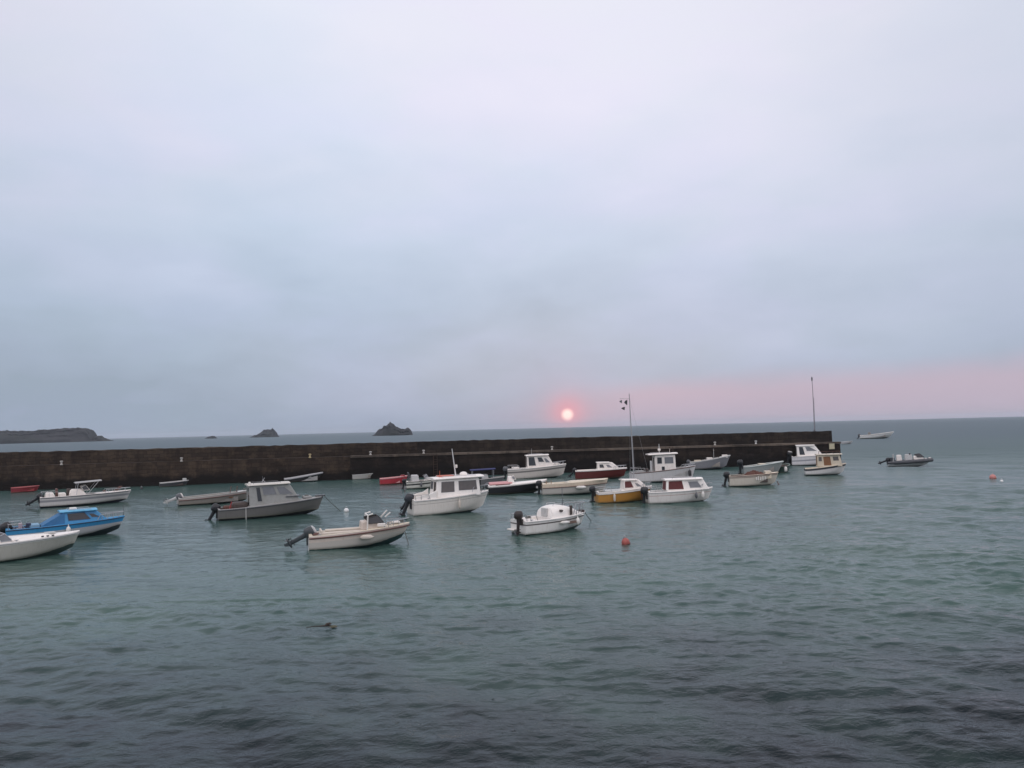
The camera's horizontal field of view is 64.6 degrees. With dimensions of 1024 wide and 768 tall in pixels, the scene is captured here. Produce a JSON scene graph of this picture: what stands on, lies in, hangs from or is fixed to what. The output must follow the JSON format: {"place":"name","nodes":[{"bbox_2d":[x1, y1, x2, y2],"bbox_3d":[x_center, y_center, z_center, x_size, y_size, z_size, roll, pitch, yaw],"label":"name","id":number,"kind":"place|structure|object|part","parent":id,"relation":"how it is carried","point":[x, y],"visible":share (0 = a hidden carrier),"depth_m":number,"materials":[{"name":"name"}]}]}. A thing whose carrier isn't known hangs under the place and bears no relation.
{"place":"outdoors","nodes":[
{"label":"outdoors","id":0,"kind":"place"},
{"bbox_2d":[0,427,112,443],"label":"headland","id":1,"kind":"structure","parent":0,"point":[77,434],"depth_m":1430.86,"materials":[{"name":"grey stone"}]},
{"bbox_2d":[0,416,1023,767],"bbox_3d":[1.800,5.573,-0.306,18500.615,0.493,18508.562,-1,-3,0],"label":"water","id":2,"kind":"structure","parent":0,"point":[864,608],"depth_m":23.14,"materials":[{"name":"grey liquid"}]},
{"bbox_2d":[11,485,39,492],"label":"dinghy","id":3,"kind":"object","parent":2,"relation":"on","point":[24,489],"visible":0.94,"depth_m":86.78,"materials":[{"name":"red paint"}]},
{"bbox_2d":[0,530,79,561],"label":"speedboat","id":4,"kind":"object","parent":2,"relation":"on","point":[17,547],"visible":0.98,"depth_m":38.46,"materials":[{"name":"grey paint"}]},
{"bbox_2d":[0,504,124,536],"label":"cabin boat","id":5,"kind":"object","parent":2,"relation":"on","point":[88,521],"visible":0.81,"depth_m":46.05,"materials":[{"name":"blue paint"}]},
{"bbox_2d":[25,479,130,507],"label":"motorboat","id":6,"kind":"object","parent":2,"relation":"on","point":[75,497],"visible":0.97,"depth_m":67.94,"materials":[{"name":"grey paint"}]},
{"bbox_2d":[159,478,188,486],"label":"dinghy","id":7,"kind":"object","parent":2,"relation":"on","point":[183,481],"visible":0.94,"depth_m":90.61,"materials":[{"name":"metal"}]},
{"bbox_2d":[163,486,246,505],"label":"open boat","id":8,"kind":"object","parent":2,"relation":"on","point":[226,497],"visible":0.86,"depth_m":66.30,"materials":[{"name":"grey paint"}]},
{"bbox_2d":[249,428,278,437],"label":"rock islet","id":9,"kind":"object","parent":2,"relation":"in","point":[272,432],"visible":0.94,"depth_m":1484.25,"materials":[{"name":"grey stone"}]},
{"bbox_2d":[206,476,324,520],"bbox_3d":[-16.807,7.838,55.219,8.039,3.109,2.480,0,-3,-25],"label":"wheelhouse boat","id":10,"kind":"object","parent":2,"relation":"on","point":[265,499],"visible":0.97,"depth_m":54.50,"materials":[{"name":"grey paint"}]},
{"bbox_2d":[284,472,322,481],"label":"dinghy","id":11,"kind":"object","parent":2,"relation":"on","point":[312,477],"visible":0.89,"depth_m":93.53,"materials":[{"name":"grey paint"}]},
{"bbox_2d":[306,622,336,627],"bbox_3d":[-5.502,6.992,23.441,0.902,0.139,0.240,-1,-3,-6],"label":"driftwood","id":12,"kind":"object","parent":2,"relation":"on","point":[328,625],"visible":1,"depth_m":23.47,"materials":[{"name":"grey wood"}]},
{"bbox_2d":[284,510,409,550],"bbox_3d":[-8.066,7.308,39.919,6.154,1.924,2.040,-1,-3,-17],"label":"console boat","id":13,"kind":"object","parent":2,"relation":"on","point":[378,528],"visible":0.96,"depth_m":39.41,"materials":[{"name":"paint"}]},
{"bbox_2d":[360,535,373,539],"bbox_3d":[-7.013,7.407,39.150,0.660,0.240,0.240,0,-3,-17],"label":"fender","id":14,"kind":"object","parent":13,"relation":"hanging from","point":[365,537],"visible":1,"depth_m":39.06,"materials":[{"name":"white plastic"}]},
{"bbox_2d":[352,473,372,479],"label":"dinghy","id":15,"kind":"object","parent":2,"relation":"on","point":[360,476],"visible":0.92,"depth_m":95.37,"materials":[{"name":"grey paint"}]},
{"bbox_2d":[372,422,412,435],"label":"rock islet","id":16,"kind":"object","parent":2,"relation":"in","point":[390,429],"visible":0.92,"depth_m":1035.30,"materials":[{"name":"grey stone"}]},
{"bbox_2d":[379,475,406,484],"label":"dinghy","id":17,"kind":"object","parent":2,"relation":"on","point":[391,480],"visible":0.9,"depth_m":85.06,"materials":[{"name":"red paint"}]},
{"bbox_2d":[401,472,430,488],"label":"runabout","id":18,"kind":"object","parent":2,"relation":"on","point":[413,482],"visible":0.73,"depth_m":77.80,"materials":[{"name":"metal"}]},
{"bbox_2d":[0,431,840,490],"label":"stone pier","id":19,"kind":"structure","parent":2,"relation":"in","point":[156,466],"depth_m":96.92,"materials":[{"name":"stone"}]},
{"bbox_2d":[811,377,814,430],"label":"light mast","id":20,"kind":"object","parent":19,"relation":"on","point":[813,404],"visible":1,"depth_m":107.88,"materials":[{"name":"grey metal"}]},
{"bbox_2d":[829,443,834,448],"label":"notice board","id":21,"kind":"object","parent":19,"relation":"attached to","point":[831,445],"visible":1,"depth_m":104.53,"materials":[{"name":"grey paint"}]},
{"bbox_2d":[398,450,488,515],"bbox_3d":[-4.653,6.717,55.063,6.495,4.583,2.430,-1,-3,-22],"label":"cabin cruiser","id":22,"kind":"object","parent":2,"relation":"on","point":[447,492],"visible":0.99,"depth_m":54.39,"materials":[{"name":"grey paint"}]},
{"bbox_2d":[470,468,504,484],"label":"boat","id":23,"kind":"object","parent":2,"relation":"on","point":[485,479],"visible":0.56,"depth_m":80.00,"materials":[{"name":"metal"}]},
{"bbox_2d":[482,475,546,494],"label":"speedboat","id":24,"kind":"object","parent":2,"relation":"on","point":[509,486],"visible":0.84,"depth_m":69.12,"materials":[{"name":"black plastic"}]},
{"bbox_2d":[503,448,565,478],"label":"cabin boat","id":25,"kind":"object","parent":2,"relation":"on","point":[540,465],"visible":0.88,"depth_m":89.47,"materials":[{"name":"grey paint"}]},
{"bbox_2d":[507,494,584,535],"bbox_3d":[1.972,6.922,43.872,4.840,2.630,2.010,0,-3,-29],"label":"cabin boat","id":26,"kind":"object","parent":2,"relation":"on","point":[549,518],"visible":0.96,"depth_m":43.26,"materials":[{"name":"grey paint"}]},
{"bbox_3d":[1.754,6.928,43.749,0.080,0.460,0.600,0,-3,-29],"label":"companionway door","id":27,"kind":"part","parent":26,"relation":"part of","materials":[{"name":"grey paint"}]},
{"bbox_2d":[536,478,607,494],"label":"open boat","id":28,"kind":"object","parent":2,"relation":"on","point":[559,488],"visible":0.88,"depth_m":67.01,"materials":[{"name":"paint"}]},
{"bbox_2d":[568,462,626,479],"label":"cuddy boat","id":29,"kind":"object","parent":2,"relation":"on","point":[609,470],"visible":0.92,"depth_m":85.45,"materials":[{"name":"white plastic"}]},
{"bbox_2d":[589,394,651,502],"bbox_3d":[7.926,4.834,59.656,4.710,8.230,1.920,-1,-3,-6],"label":"small motorboat with cabin","id":30,"kind":"object","parent":2,"relation":"on","point":[628,490],"visible":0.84,"depth_m":59.02,"materials":[{"name":"ochre yellow paint"},{"name":"white paint"},{"name":"maroon canvas"}]},
{"bbox_2d":[622,535,629,544],"bbox_3d":[5.363,7.433,38.187,0.419,0.626,0.394,-11,5,-1],"label":"mooring buoy","id":31,"kind":"object","parent":2,"relation":"on","point":[625,541],"visible":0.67,"depth_m":38.05,"materials":[{"name":"red plastic"}]},
{"bbox_2d":[629,449,695,482],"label":"fishing boat","id":32,"kind":"object","parent":2,"relation":"on","point":[664,464],"visible":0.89,"depth_m":78.87,"materials":[{"name":"grey paint"}]},
{"bbox_2d":[640,476,712,503],"bbox_3d":[11.803,7.528,58.297,5.374,2.643,2.020,-2,-3,-2],"label":"cabin boat","id":33,"kind":"object","parent":2,"relation":"on","point":[678,489],"visible":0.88,"depth_m":57.71,"materials":[{"name":"grey paint"}]},
{"bbox_2d":[686,449,730,469],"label":"open boat","id":34,"kind":"object","parent":2,"relation":"on","point":[711,463],"visible":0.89,"depth_m":98.76,"materials":[{"name":"paint"}]},
{"bbox_2d":[721,470,778,486],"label":"open boat","id":35,"kind":"object","parent":2,"relation":"on","point":[756,478],"visible":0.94,"depth_m":71.28,"materials":[{"name":"grey paint"}]},
{"bbox_2d":[737,460,783,473],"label":"open boat","id":36,"kind":"object","parent":2,"relation":"on","point":[770,466],"visible":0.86,"depth_m":87.02,"materials":[{"name":"grey paint"}]},
{"bbox_2d":[777,463,790,472],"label":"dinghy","id":37,"kind":"object","parent":2,"relation":"on","point":[781,469],"visible":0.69,"depth_m":88.08,"materials":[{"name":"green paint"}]},
{"bbox_2d":[785,444,821,465],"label":"cabin boat","id":38,"kind":"object","parent":2,"relation":"on","point":[805,455],"visible":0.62,"depth_m":102.09,"materials":[{"name":"grey paint"}]},
{"bbox_2d":[804,451,845,475],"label":"cabin boat","id":39,"kind":"object","parent":2,"relation":"on","point":[830,464],"visible":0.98,"depth_m":83.91,"materials":[{"name":"beige paint"}]},
{"bbox_2d":[857,432,892,438],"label":"motorboat","id":40,"kind":"object","parent":2,"relation":"on","point":[878,435],"visible":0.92,"depth_m":236.03,"materials":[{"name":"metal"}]},
{"bbox_2d":[878,453,932,466],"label":"inflatable boat","id":41,"kind":"object","parent":2,"relation":"on","point":[918,460],"visible":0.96,"depth_m":96.04,"materials":[{"name":"grey rubber"}]},
{"bbox_2d":[0,0,1023,438],"label":"sky","id":42,"kind":"structure","parent":0,"point":[218,217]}
]}

